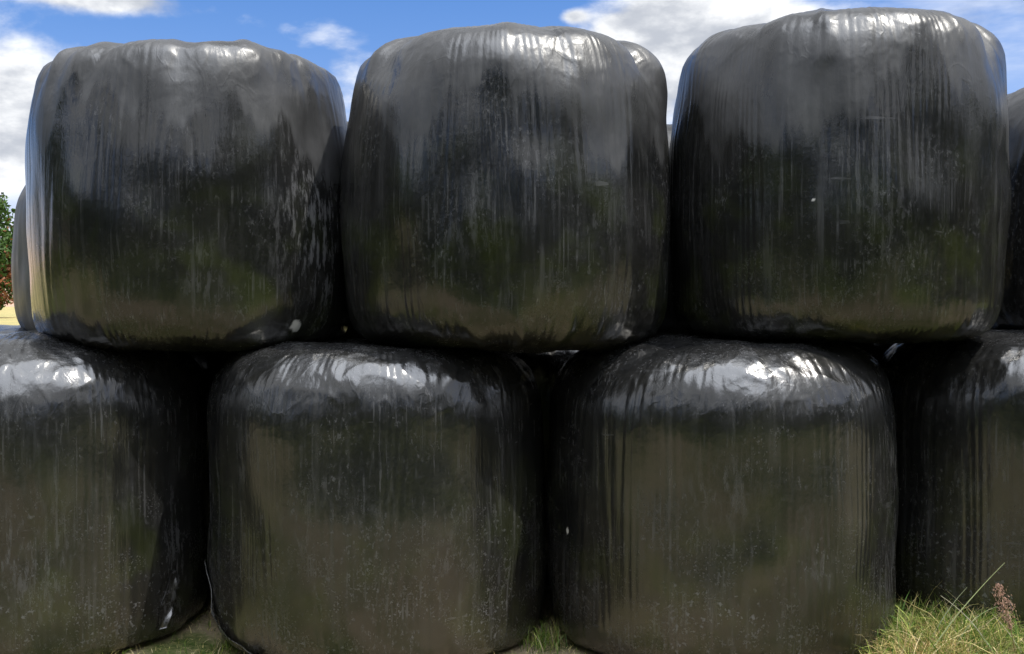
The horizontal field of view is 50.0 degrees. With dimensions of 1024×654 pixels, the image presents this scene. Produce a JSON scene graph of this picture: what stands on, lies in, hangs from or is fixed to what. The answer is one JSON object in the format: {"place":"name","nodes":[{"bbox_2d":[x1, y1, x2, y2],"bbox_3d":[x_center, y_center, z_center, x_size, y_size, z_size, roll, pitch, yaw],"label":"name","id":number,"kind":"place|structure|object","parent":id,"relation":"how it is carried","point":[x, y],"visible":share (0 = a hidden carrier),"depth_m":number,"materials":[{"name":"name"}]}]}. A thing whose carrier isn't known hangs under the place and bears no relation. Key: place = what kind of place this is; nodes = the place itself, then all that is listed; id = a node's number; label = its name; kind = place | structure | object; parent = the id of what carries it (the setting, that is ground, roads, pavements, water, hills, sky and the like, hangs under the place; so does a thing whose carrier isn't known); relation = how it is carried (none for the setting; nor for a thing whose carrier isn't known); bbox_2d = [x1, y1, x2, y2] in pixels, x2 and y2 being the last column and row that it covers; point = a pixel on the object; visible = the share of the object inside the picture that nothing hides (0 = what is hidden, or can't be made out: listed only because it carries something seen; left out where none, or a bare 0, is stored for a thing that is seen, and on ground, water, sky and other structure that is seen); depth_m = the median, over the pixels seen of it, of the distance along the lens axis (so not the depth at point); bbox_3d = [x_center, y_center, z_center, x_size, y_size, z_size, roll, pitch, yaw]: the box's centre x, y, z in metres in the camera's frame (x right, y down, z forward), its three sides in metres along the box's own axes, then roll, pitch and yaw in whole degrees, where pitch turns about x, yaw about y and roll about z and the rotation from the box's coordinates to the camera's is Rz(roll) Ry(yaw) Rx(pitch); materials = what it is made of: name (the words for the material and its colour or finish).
{"place":"outdoors","nodes":[
{"label":"outdoors","id":0,"kind":"place"},
{"bbox_2d":[0,307,896,653],"bbox_3d":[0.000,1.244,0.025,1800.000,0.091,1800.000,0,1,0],"label":"ground","id":1,"kind":"structure","parent":0,"point":[184,633],"depth_m":4.14,"materials":[{"name":"green plant"}]},
{"bbox_2d":[0,192,14,309],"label":"leafy tree","id":2,"kind":"object","parent":1,"relation":"on","point":[6,239],"visible":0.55,"depth_m":109.02,"materials":[{"name":"green plant"}]},
{"bbox_2d":[0,325,27,333],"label":"silage bale","id":3,"kind":"object","parent":1,"relation":"on","point":[5,329],"visible":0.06,"depth_m":5.10},
{"bbox_2d":[0,330,209,653],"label":"silage bale","id":4,"kind":"object","parent":1,"relation":"on","point":[104,509],"visible":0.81,"depth_m":3.87},
{"bbox_2d":[204,338,546,653],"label":"silage bale","id":5,"kind":"object","parent":1,"relation":"on","point":[366,496],"visible":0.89,"depth_m":3.76},
{"bbox_2d":[25,39,349,351],"bbox_3d":[-1.281,-0.486,4.419,1.267,1.177,1.267,0,1,0],"label":"silage bale","id":6,"kind":"object","parent":5,"relation":"on","point":[182,196],"visible":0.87,"depth_m":3.89},
{"bbox_2d":[340,22,670,352],"bbox_3d":[-0.028,-0.511,4.288,1.280,1.210,1.258,0,1,0],"label":"silage bale","id":7,"kind":"object","parent":5,"relation":"on","point":[504,186],"visible":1,"depth_m":3.75},
{"bbox_2d":[510,350,578,584],"bbox_3d":[0.145,0.580,5.464,1.275,1.205,1.273,0,1,0],"label":"silage bale","id":8,"kind":"object","parent":1,"relation":"on","point":[546,367],"visible":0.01,"depth_m":4.85},
{"bbox_2d":[656,124,687,333],"bbox_3d":[0.604,-0.447,5.447,1.245,1.071,1.268,0,1,0],"label":"silage bale","id":9,"kind":"object","parent":8,"relation":"on","point":[670,324],"visible":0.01,"depth_m":4.86},
{"bbox_2d":[111,582,1023,653],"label":"grass","id":10,"kind":"structure","parent":1,"relation":"on","point":[911,632],"depth_m":3.84,"materials":[{"name":"green plant"}]},
{"bbox_2d":[546,332,897,653],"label":"silage bale","id":11,"kind":"object","parent":1,"relation":"on","point":[705,494],"visible":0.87,"depth_m":3.70},
{"bbox_2d":[669,7,1010,343],"bbox_3d":[1.274,-0.556,4.359,1.309,1.248,1.295,0,1,0],"label":"silage bale","id":12,"kind":"object","parent":11,"relation":"on","point":[840,175],"visible":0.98,"depth_m":3.82},
{"bbox_2d":[848,342,895,361],"bbox_3d":[1.623,0.578,5.311,1.258,1.196,1.259,0,1,0],"label":"silage bale","id":13,"kind":"object","parent":1,"relation":"on","point":[876,351],"depth_m":4.75},
{"bbox_2d":[928,591,963,646],"bbox_3d":[1.501,1.034,3.808,0.166,0.258,0.006,0,1,-8],"label":"grass stalk","id":14,"kind":"object","parent":1,"relation":"on","point":[944,615],"depth_m":3.81,"materials":[{"name":"green plant"}]},
{"bbox_2d":[879,330,1023,634],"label":"silage bale","id":15,"kind":"object","parent":1,"relation":"on","point":[959,411],"visible":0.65,"depth_m":4.06},
{"bbox_2d":[990,88,1023,329],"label":"silage bale","id":16,"kind":"object","parent":15,"relation":"on","point":[1011,316],"visible":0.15,"depth_m":4.57},
{"bbox_2d":[931,571,996,652],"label":"grass stalk","id":17,"kind":"object","parent":1,"relation":"on","point":[958,613],"depth_m":3.73,"materials":[{"name":"green plant"}]},
{"bbox_2d":[943,597,990,651],"bbox_3d":[1.547,1.036,3.703,0.191,0.243,0.005,0,1,22],"label":"grass stalk","id":18,"kind":"object","parent":1,"relation":"on","point":[969,620],"depth_m":3.71,"materials":[{"name":"green plant"}]},
{"bbox_2d":[956,606,997,647],"bbox_3d":[1.575,1.060,3.748,0.178,0.206,0.006,0,1,-7],"label":"grass stalk","id":19,"kind":"object","parent":1,"relation":"on","point":[972,621],"depth_m":3.75,"materials":[{"name":"green plant"}]},
{"bbox_2d":[992,583,1019,653],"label":"seeding grass","id":20,"kind":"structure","parent":1,"relation":"on","point":[1009,625],"depth_m":3.63,"materials":[{"name":"brown plant"}]},
{"bbox_3d":[-1.177,0.576,5.464,1.265,1.198,1.278,0,1,0],"label":"silage bale","id":21,"kind":"object","parent":1,"relation":"on","visible":0},
{"bbox_2d":[11,185,36,330],"bbox_3d":[-1.790,-0.407,5.440,1.254,0.984,1.266,0,1,0],"label":"silage bale","id":22,"kind":"object","parent":21,"relation":"on","point":[20,275],"visible":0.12,"depth_m":5.02},
{"bbox_2d":[0,0,1023,306],"label":"sky","id":23,"kind":"structure","parent":0,"point":[337,36],"materials":[{"name":"blue"}]}
]}

